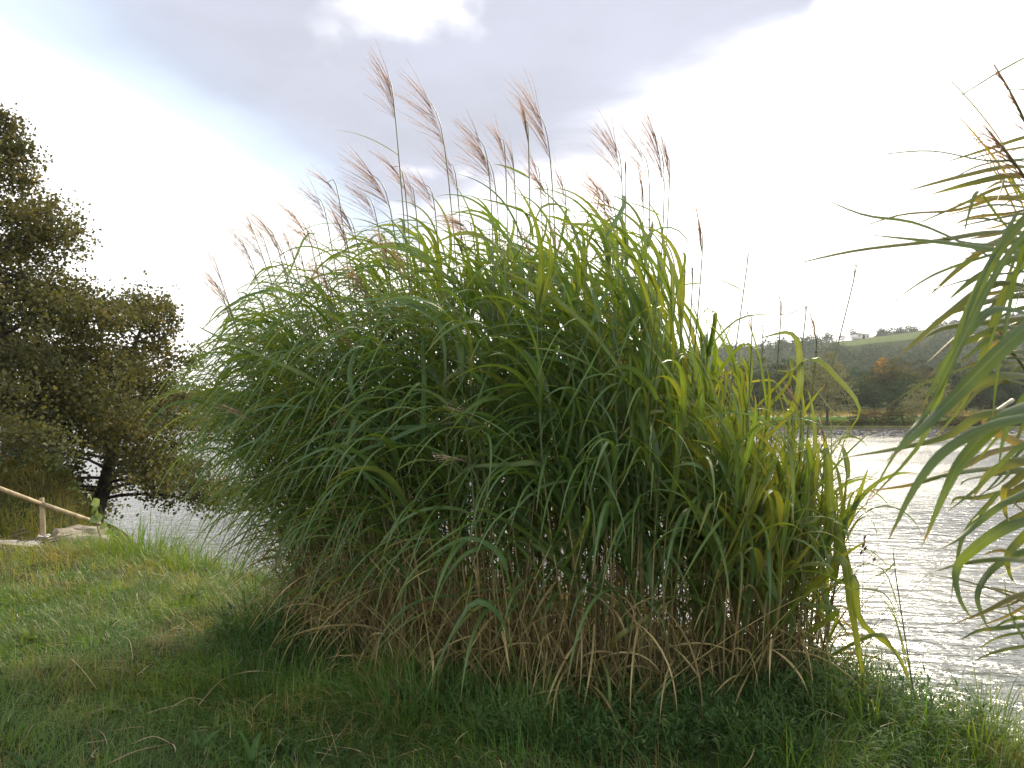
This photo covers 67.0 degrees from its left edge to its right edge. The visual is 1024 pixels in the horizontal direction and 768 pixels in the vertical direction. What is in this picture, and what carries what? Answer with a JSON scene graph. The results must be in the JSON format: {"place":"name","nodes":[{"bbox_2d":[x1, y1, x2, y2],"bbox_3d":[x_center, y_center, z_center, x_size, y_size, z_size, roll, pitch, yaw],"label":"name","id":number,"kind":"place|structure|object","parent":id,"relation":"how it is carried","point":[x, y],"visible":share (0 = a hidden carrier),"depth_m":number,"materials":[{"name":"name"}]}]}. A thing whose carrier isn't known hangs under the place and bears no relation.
{"place":"outdoors","nodes":[
{"label":"outdoors","id":0,"kind":"place"},
{"bbox_2d":[0,425,1023,740],"bbox_3d":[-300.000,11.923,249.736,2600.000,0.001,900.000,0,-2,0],"label":"river","id":1,"kind":"structure","parent":0,"point":[942,627],"depth_m":17.01,"materials":[{"name":"grey liquid"}]},
{"bbox_2d":[0,462,1023,767],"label":"ground","id":2,"kind":"structure","parent":0,"point":[252,702],"depth_m":4.17,"materials":[{"name":"green plant"}]},
{"bbox_2d":[0,540,42,546],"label":"paving slab","id":3,"kind":"structure","parent":2,"relation":"on","point":[18,542],"depth_m":9.89,"materials":[{"name":"beige stone"}]},
{"bbox_2d":[0,689,51,755],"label":"grass tuft","id":4,"kind":"object","parent":2,"relation":"on","point":[6,719],"visible":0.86,"depth_m":3.78,"materials":[{"name":"green plant"}]},
{"bbox_2d":[0,442,99,514],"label":"undergrowth","id":5,"kind":"object","parent":2,"relation":"on","point":[49,469],"visible":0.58,"depth_m":13.57,"materials":[{"name":"green plant"}]},
{"bbox_2d":[0,486,100,543],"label":"handrail","id":6,"kind":"object","parent":2,"relation":"on","point":[41,503],"visible":0.82,"depth_m":10.91,"materials":[{"name":"brown wood"}]},
{"bbox_2d":[0,633,108,704],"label":"grass tuft","id":7,"kind":"object","parent":2,"relation":"on","point":[56,679],"visible":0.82,"depth_m":4.62,"materials":[{"name":"green plant"}]},
{"bbox_2d":[0,451,117,540],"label":"bank growth","id":8,"kind":"object","parent":2,"relation":"on","point":[13,470],"visible":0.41,"depth_m":12.97,"materials":[{"name":"green plant"}]},
{"bbox_2d":[52,528,73,536],"bbox_3d":[-6.442,2.159,11.133,0.290,0.175,0.261,-2,-3,38],"label":"stone","id":9,"kind":"object","parent":2,"relation":"on","point":[56,531],"visible":0.34,"depth_m":11.06,"materials":[{"name":"beige stone"}]},
{"bbox_2d":[0,528,130,548],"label":"grass tuft","id":10,"kind":"object","parent":2,"relation":"on","point":[34,539],"visible":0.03,"depth_m":9.83,"materials":[{"name":"green plant"}]},
{"bbox_2d":[53,529,91,545],"bbox_3d":[-6.032,2.137,10.635,0.435,0.194,0.365,6,5,-17],"label":"stone","id":11,"kind":"object","parent":2,"relation":"on","point":[74,532],"visible":0.32,"depth_m":10.60,"materials":[{"name":"beige stone"}]},
{"bbox_2d":[67,524,85,527],"bbox_3d":[-6.470,2.183,11.531,0.319,0.155,0.328,1,-2,-29],"label":"stone","id":12,"kind":"object","parent":2,"relation":"on","point":[76,526],"visible":0.19,"depth_m":11.52,"materials":[{"name":"beige stone"}]},
{"bbox_2d":[43,528,116,548],"bbox_3d":[-5.253,1.948,9.521,0.991,0.510,1.061,-2,-3,42],"label":"grass tuft","id":13,"kind":"object","parent":2,"relation":"on","point":[74,539],"visible":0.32,"depth_m":9.46,"materials":[{"name":"green plant"}]},
{"bbox_2d":[71,658,96,688],"bbox_3d":[-2.529,1.694,4.546,0.017,0.055,0.582,2,-3,-43],"label":"dry straw","id":14,"kind":"object","parent":2,"relation":"on","point":[83,671],"visible":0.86,"depth_m":4.50,"materials":[{"name":"plant"}]},
{"bbox_2d":[74,526,106,533],"bbox_3d":[-5.969,2.097,10.933,0.383,0.175,0.324,-4,-8,11],"label":"stone","id":15,"kind":"object","parent":2,"relation":"on","point":[88,528],"visible":0.34,"depth_m":10.81,"materials":[{"name":"beige stone"}]},
{"bbox_2d":[0,102,185,471],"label":"broadleaf tree","id":16,"kind":"object","parent":2,"relation":"on","point":[30,359],"visible":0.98,"depth_m":13.57,"materials":[{"name":"green plant"}]},
{"bbox_2d":[78,534,109,547],"bbox_3d":[-5.610,2.127,10.437,0.382,0.186,0.316,0,-2,-6],"label":"stone","id":17,"kind":"object","parent":2,"relation":"on","point":[104,536],"visible":0.2,"depth_m":10.32,"materials":[{"name":"beige stone"}]},
{"bbox_2d":[89,495,116,539],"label":"bramble shoot","id":18,"kind":"object","parent":2,"relation":"on","point":[96,515],"visible":0.83,"depth_m":10.12,"materials":[{"name":"green plant"}]},
{"bbox_2d":[0,286,263,520],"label":"broadleaf tree","id":19,"kind":"object","parent":2,"relation":"on","point":[132,463],"visible":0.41,"depth_m":16.27,"materials":[{"name":"green plant"}]},
{"bbox_2d":[53,504,221,568],"bbox_3d":[-4.202,1.831,8.950,2.045,1.010,2.100,0,-2,0],"label":"grass tuft","id":20,"kind":"object","parent":2,"relation":"on","point":[120,538],"visible":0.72,"depth_m":8.78,"materials":[{"name":"green plant"}]},
{"bbox_2d":[107,743,172,764],"bbox_3d":[-1.688,1.679,3.537,0.032,0.035,0.303,-2,-3,41],"label":"dry straw","id":21,"kind":"object","parent":2,"relation":"on","point":[133,752],"visible":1,"depth_m":3.49,"materials":[{"name":"beige plant"}]},
{"bbox_2d":[131,736,171,743],"bbox_3d":[-1.694,1.681,3.645,0.188,0.038,0.016,0,-2,-5],"label":"dry straw","id":22,"kind":"object","parent":2,"relation":"on","point":[149,737],"visible":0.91,"depth_m":3.65,"materials":[{"name":"beige plant"}]},
{"bbox_2d":[144,533,249,572],"bbox_3d":[-3.295,1.872,8.357,1.362,0.727,1.392,-1,-2,31],"label":"grass tuft","id":23,"kind":"object","parent":2,"relation":"on","point":[195,555],"visible":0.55,"depth_m":8.24,"materials":[{"name":"green plant"}]},
{"bbox_2d":[199,674,234,704],"bbox_3d":[-1.652,1.698,4.343,0.006,0.040,0.451,0,-2,3],"label":"dry straw","id":24,"kind":"object","parent":2,"relation":"on","point":[212,689],"visible":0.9,"depth_m":4.26,"materials":[{"name":"beige plant"}]},
{"bbox_2d":[163,565,347,654],"bbox_3d":[-1.778,1.538,5.521,1.335,0.672,1.369,0,-2,0],"label":"grass tuft","id":25,"kind":"object","parent":2,"relation":"on","point":[244,620],"visible":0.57,"depth_m":5.37,"materials":[{"name":"green plant"}]},
{"bbox_2d":[311,647,493,748],"bbox_3d":[-0.597,1.639,3.963,0.829,0.448,0.852,1,-2,-35],"label":"grass tuft","id":26,"kind":"object","parent":2,"relation":"on","point":[386,720],"visible":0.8,"depth_m":3.93,"materials":[{"name":"green plant"}]},
{"bbox_2d":[0,589,917,767],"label":"lawn weeds","id":27,"kind":"object","parent":2,"relation":"on","point":[251,750],"visible":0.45,"depth_m":3.69,"materials":[{"name":"green plant"}]},
{"bbox_2d":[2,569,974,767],"bbox_3d":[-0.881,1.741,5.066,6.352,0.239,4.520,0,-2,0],"label":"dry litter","id":28,"kind":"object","parent":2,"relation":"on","point":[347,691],"visible":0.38,"depth_m":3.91,"materials":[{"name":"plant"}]},
{"bbox_2d":[125,40,952,734],"bbox_3d":[-0.281,-0.072,5.073,5.799,4.391,3.246,-1,-2,18],"label":"silver grass clump","id":29,"kind":"object","parent":2,"relation":"on","point":[615,468],"visible":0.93,"depth_m":4.45,"materials":[{"name":"green plant"}]},
{"bbox_2d":[196,577,1008,767],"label":"weeds","id":30,"kind":"object","parent":2,"relation":"on","point":[778,687],"visible":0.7,"depth_m":3.90,"materials":[{"name":"green plant"}]},
{"bbox_2d":[694,675,930,767],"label":"grass tuft","id":31,"kind":"object","parent":2,"relation":"on","point":[792,753],"visible":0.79,"depth_m":3.51,"materials":[{"name":"green plant"}]},
{"bbox_2d":[860,535,875,693],"bbox_3d":[2.011,1.307,4.357,0.088,0.908,0.014,0,-2,0],"label":"grass stalk","id":32,"kind":"object","parent":2,"relation":"on","point":[865,548],"depth_m":4.37,"materials":[{"name":"plant"}]},
{"bbox_2d":[846,551,914,697],"bbox_3d":[2.009,1.331,4.217,0.374,0.879,0.028,0,-2,0],"label":"grass stalk","id":33,"kind":"object","parent":2,"relation":"on","point":[900,636],"depth_m":4.22,"materials":[{"name":"green plant"}]},
{"bbox_2d":[756,639,1023,765],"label":"grass tuft","id":34,"kind":"object","parent":2,"relation":"on","point":[873,709],"visible":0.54,"depth_m":3.93,"materials":[{"name":"green plant"}]},
{"bbox_2d":[787,58,1023,661],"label":"silver grass clump","id":35,"kind":"object","parent":2,"relation":"on","point":[977,378],"visible":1,"depth_m":1.23,"materials":[{"name":"green plant"}]},
{"bbox_2d":[876,648,1023,767],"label":"grass tuft","id":36,"kind":"object","parent":2,"relation":"on","point":[995,718],"visible":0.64,"depth_m":3.81,"materials":[{"name":"green plant"}]},
{"bbox_2d":[0,0,1023,395],"label":"sky","id":37,"kind":"structure","parent":0,"point":[142,108],"materials":[{"name":"white"}]},
{"bbox_2d":[66,324,1023,435],"bbox_3d":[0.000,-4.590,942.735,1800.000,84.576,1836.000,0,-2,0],"label":"hills","id":38,"kind":"structure","parent":0,"point":[905,340],"depth_m":344.83,"materials":[{"name":"green plant"}]},
{"bbox_2d":[186,387,204,409],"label":"broadleaf tree","id":39,"kind":"object","parent":38,"relation":"on","point":[193,405],"visible":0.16,"depth_m":203.50,"materials":[{"name":"green plant"}]},
{"bbox_2d":[26,385,693,414],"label":"wood","id":40,"kind":"object","parent":38,"relation":"on","point":[248,402],"visible":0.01,"depth_m":203.93,"materials":[{"name":"green plant"}]},
{"bbox_2d":[24,312,1023,406],"bbox_3d":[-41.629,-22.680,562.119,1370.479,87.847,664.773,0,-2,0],"label":"hill wood","id":41,"kind":"object","parent":38,"relation":"on","point":[852,359],"visible":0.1,"depth_m":398.74,"materials":[{"name":"green plant"}]},
{"bbox_2d":[716,379,736,405],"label":"broadleaf tree","id":42,"kind":"object","parent":38,"relation":"on","point":[727,392],"visible":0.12,"depth_m":136.16,"materials":[{"name":"green plant"}]},
{"bbox_2d":[726,384,758,406],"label":"broadleaf tree","id":43,"kind":"object","parent":38,"relation":"on","point":[751,397],"visible":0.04,"depth_m":136.90,"materials":[{"name":"green plant"}]},
{"bbox_2d":[732,361,770,403],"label":"broadleaf tree","id":44,"kind":"object","parent":38,"relation":"on","point":[754,373],"visible":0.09,"depth_m":147.06,"materials":[{"name":"green plant"}]},
{"bbox_2d":[746,374,773,410],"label":"broadleaf tree","id":45,"kind":"object","parent":38,"relation":"on","point":[757,384],"visible":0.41,"depth_m":130.88,"materials":[{"name":"green plant"}]},
{"bbox_2d":[753,374,776,404],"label":"broadleaf tree","id":46,"kind":"object","parent":38,"relation":"on","point":[766,386],"visible":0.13,"depth_m":135.51,"materials":[{"name":"green plant"}]},
{"bbox_2d":[752,357,779,410],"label":"broadleaf tree","id":47,"kind":"object","parent":38,"relation":"on","point":[763,361],"visible":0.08,"depth_m":151.46,"materials":[{"name":"green plant"}]},
{"bbox_2d":[765,358,795,403],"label":"broadleaf tree","id":48,"kind":"object","parent":38,"relation":"on","point":[780,367],"visible":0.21,"depth_m":143.37,"materials":[{"name":"green plant"}]},
{"bbox_2d":[771,385,801,412],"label":"broadleaf tree","id":49,"kind":"object","parent":38,"relation":"on","point":[772,386],"visible":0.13,"depth_m":130.89,"materials":[{"name":"green plant"}]},
{"bbox_2d":[771,362,811,422],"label":"broadleaf tree","id":50,"kind":"object","parent":38,"relation":"on","point":[792,383],"visible":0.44,"depth_m":107.04,"materials":[{"name":"green plant"}]},
{"bbox_2d":[784,359,816,407],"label":"broadleaf tree","id":51,"kind":"object","parent":38,"relation":"on","point":[805,376],"visible":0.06,"depth_m":142.56,"materials":[{"name":"green plant"}]},
{"bbox_2d":[794,381,821,411],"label":"broadleaf tree","id":52,"kind":"object","parent":38,"relation":"on","point":[806,404],"visible":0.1,"depth_m":132.71,"materials":[{"name":"green plant"}]},
{"bbox_2d":[804,362,825,410],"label":"broadleaf tree","id":53,"kind":"object","parent":38,"relation":"on","point":[813,373],"visible":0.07,"depth_m":146.91,"materials":[{"name":"green plant"}]},
{"bbox_2d":[803,373,841,411],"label":"broadleaf tree","id":54,"kind":"object","parent":38,"relation":"on","point":[823,391],"visible":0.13,"depth_m":132.68,"materials":[{"name":"green plant"}]},
{"bbox_2d":[813,362,843,411],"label":"broadleaf tree","id":55,"kind":"object","parent":38,"relation":"on","point":[827,371],"visible":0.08,"depth_m":141.23,"materials":[{"name":"green plant"}]},
{"bbox_2d":[803,351,860,423],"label":"willow tree","id":56,"kind":"object","parent":38,"relation":"on","point":[833,390],"visible":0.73,"depth_m":105.08,"materials":[{"name":"green plant"}]},
{"bbox_2d":[813,379,853,412],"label":"broadleaf tree","id":57,"kind":"object","parent":38,"relation":"on","point":[837,398],"visible":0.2,"depth_m":131.53,"materials":[{"name":"green plant"}]},
{"bbox_2d":[661,409,1018,428],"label":"meadow grass","id":58,"kind":"structure","parent":38,"relation":"on","point":[852,414],"depth_m":113.59,"materials":[{"name":"green plant"}]},
{"bbox_2d":[824,365,859,411],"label":"broadleaf tree","id":59,"kind":"object","parent":38,"relation":"on","point":[846,380],"visible":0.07,"depth_m":137.74,"materials":[{"name":"green plant"}]},
{"bbox_2d":[836,385,872,411],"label":"broadleaf tree","id":60,"kind":"object","parent":38,"relation":"on","point":[865,402],"visible":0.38,"depth_m":130.91,"materials":[{"name":"green plant"}]},
{"bbox_2d":[846,413,867,424],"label":"scrub bush","id":61,"kind":"object","parent":38,"relation":"on","point":[852,419],"visible":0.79,"depth_m":103.90,"materials":[{"name":"green plant"}]},
{"bbox_2d":[843,379,876,408],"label":"broadleaf tree","id":62,"kind":"object","parent":38,"relation":"on","point":[861,390],"visible":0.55,"depth_m":131.42,"materials":[{"name":"green plant"}]},
{"bbox_2d":[851,332,870,339],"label":"farm building","id":63,"kind":"structure","parent":38,"relation":"on","point":[858,335],"depth_m":552.65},
{"bbox_2d":[846,367,878,410],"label":"broadleaf tree","id":64,"kind":"object","parent":38,"relation":"on","point":[860,372],"visible":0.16,"depth_m":149.53,"materials":[{"name":"green plant"}]},
{"bbox_2d":[846,408,879,421],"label":"scrub bush","id":65,"kind":"object","parent":38,"relation":"on","point":[867,415],"visible":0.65,"depth_m":104.55,"materials":[{"name":"green plant"}]},
{"bbox_2d":[718,313,1022,349],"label":"ridge wood","id":66,"kind":"object","parent":38,"relation":"on","point":[885,332],"visible":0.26,"depth_m":563.90,"materials":[{"name":"green plant"}]},
{"bbox_2d":[856,383,895,410],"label":"broadleaf tree","id":67,"kind":"object","parent":38,"relation":"on","point":[868,387],"visible":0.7,"depth_m":130.52,"materials":[{"name":"green plant"}]},
{"bbox_2d":[858,365,893,410],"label":"broadleaf tree","id":68,"kind":"object","parent":38,"relation":"on","point":[868,382],"visible":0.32,"depth_m":143.05,"materials":[{"name":"green plant"}]},
{"bbox_2d":[863,407,892,421],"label":"scrub bush","id":69,"kind":"object","parent":38,"relation":"on","point":[880,418],"visible":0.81,"depth_m":104.35,"materials":[{"name":"green plant"}]},
{"bbox_2d":[869,357,897,383],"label":"broadleaf tree","id":70,"kind":"object","parent":38,"relation":"on","point":[880,361],"visible":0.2,"depth_m":158.37,"materials":[{"name":"orange plant"}]},
{"bbox_2d":[863,361,907,410],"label":"broadleaf tree","id":71,"kind":"object","parent":38,"relation":"on","point":[883,379],"visible":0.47,"depth_m":140.88,"materials":[{"name":"green plant"}]},
{"bbox_2d":[869,382,907,411],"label":"broadleaf tree","id":72,"kind":"object","parent":38,"relation":"on","point":[898,392],"visible":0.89,"depth_m":125.64,"materials":[{"name":"green plant"}]},
{"bbox_2d":[756,429,1023,435],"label":"shore stones","id":73,"kind":"object","parent":38,"relation":"on","point":[887,433],"visible":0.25,"depth_m":101.39,"materials":[{"name":"grey stone"}]},
{"bbox_2d":[881,406,903,421],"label":"scrub bush","id":74,"kind":"object","parent":38,"relation":"on","point":[891,416],"visible":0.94,"depth_m":103.80,"materials":[{"name":"green plant"}]},
{"bbox_2d":[879,362,913,378],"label":"broadleaf tree","id":75,"kind":"object","parent":38,"relation":"on","point":[901,364],"visible":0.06,"depth_m":155.79,"materials":[{"name":"green plant"}]},
{"bbox_2d":[879,357,922,409],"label":"broadleaf tree","id":76,"kind":"object","parent":38,"relation":"on","point":[894,367],"visible":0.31,"depth_m":141.12,"materials":[{"name":"green plant"}]},
{"bbox_2d":[890,407,918,421],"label":"scrub bush","id":77,"kind":"object","parent":38,"relation":"on","point":[903,415],"visible":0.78,"depth_m":103.64,"materials":[{"name":"green plant"}]},
{"bbox_2d":[883,374,927,410],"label":"broadleaf tree","id":78,"kind":"object","parent":38,"relation":"on","point":[903,383],"visible":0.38,"depth_m":128.83,"materials":[{"name":"green plant"}]},
{"bbox_2d":[894,381,931,412],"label":"broadleaf tree","id":79,"kind":"object","parent":38,"relation":"on","point":[908,389],"visible":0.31,"depth_m":126.00,"materials":[{"name":"green plant"}]},
{"bbox_2d":[895,379,961,427],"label":"willow bush","id":80,"kind":"object","parent":38,"relation":"on","point":[915,403],"visible":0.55,"depth_m":102.05,"materials":[{"name":"green plant"}]},
{"bbox_2d":[919,376,946,405],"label":"broadleaf tree","id":81,"kind":"object","parent":38,"relation":"on","point":[925,377],"visible":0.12,"depth_m":128.80,"materials":[{"name":"green plant"}]},
{"bbox_2d":[920,371,949,391],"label":"broadleaf tree","id":82,"kind":"object","parent":38,"relation":"on","point":[927,374],"visible":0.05,"depth_m":144.15,"materials":[{"name":"green plant"}]},
{"bbox_2d":[936,374,955,411],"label":"broadleaf tree","id":83,"kind":"object","parent":38,"relation":"on","point":[949,388],"visible":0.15,"depth_m":127.11,"materials":[{"name":"green plant"}]},
{"bbox_2d":[934,362,968,410],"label":"broadleaf tree","id":84,"kind":"object","parent":38,"relation":"on","point":[953,377],"visible":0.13,"depth_m":149.16,"materials":[{"name":"green plant"}]},
{"bbox_2d":[938,412,966,424],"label":"scrub bush","id":85,"kind":"object","parent":38,"relation":"on","point":[956,420],"visible":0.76,"depth_m":101.41,"materials":[{"name":"green plant"}]},
{"bbox_2d":[946,373,978,411],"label":"broadleaf tree","id":86,"kind":"object","parent":38,"relation":"on","point":[955,382],"visible":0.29,"depth_m":127.97,"materials":[{"name":"green plant"}]},
{"bbox_2d":[955,412,969,421],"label":"scrub bush","id":87,"kind":"object","parent":38,"relation":"on","point":[962,415],"visible":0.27,"depth_m":102.25,"materials":[{"name":"green plant"}]},
{"bbox_2d":[953,367,984,410],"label":"broadleaf tree","id":88,"kind":"object","parent":38,"relation":"on","point":[957,374],"visible":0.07,"depth_m":146.94,"materials":[{"name":"green plant"}]},
{"bbox_2d":[952,377,985,411],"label":"broadleaf tree","id":89,"kind":"object","parent":38,"relation":"on","point":[973,400],"visible":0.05,"depth_m":128.54,"materials":[{"name":"green plant"}]},
{"bbox_2d":[961,361,997,409],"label":"broadleaf tree","id":90,"kind":"object","parent":38,"relation":"on","point":[985,406],"visible":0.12,"depth_m":135.80,"materials":[{"name":"green plant"}]},
{"bbox_2d":[966,385,1008,410],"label":"broadleaf tree","id":91,"kind":"object","parent":38,"relation":"on","point":[984,396],"visible":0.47,"depth_m":125.03,"materials":[{"name":"green plant"}]},
{"bbox_2d":[987,383,1015,405],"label":"broadleaf tree","id":92,"kind":"object","parent":38,"relation":"on","point":[999,389],"visible":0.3,"depth_m":128.42,"materials":[{"name":"green plant"}]},
{"bbox_2d":[983,360,1021,408],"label":"broadleaf tree","id":93,"kind":"object","parent":38,"relation":"on","point":[992,371],"visible":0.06,"depth_m":134.19,"materials":[{"name":"green plant"}]},
{"bbox_2d":[992,383,1021,407],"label":"broadleaf tree","id":94,"kind":"object","parent":38,"relation":"on","point":[1015,398],"visible":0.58,"depth_m":127.91,"materials":[{"name":"green plant"}]},
{"bbox_2d":[996,354,1023,407],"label":"broadleaf tree","id":95,"kind":"object","parent":38,"relation":"on","point":[1009,368],"visible":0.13,"depth_m":136.33,"materials":[{"name":"green plant"}]},
{"bbox_2d":[1001,370,1023,404],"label":"broadleaf tree","id":96,"kind":"object","parent":38,"relation":"on","point":[1017,385],"visible":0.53,"depth_m":127.45,"materials":[{"name":"green plant"}]},
{"bbox_2d":[1012,386,1023,395],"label":"broadleaf tree","id":97,"kind":"object","parent":38,"relation":"on","point":[1017,393],"visible":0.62,"depth_m":126.91,"materials":[{"name":"green plant"}]}
]}

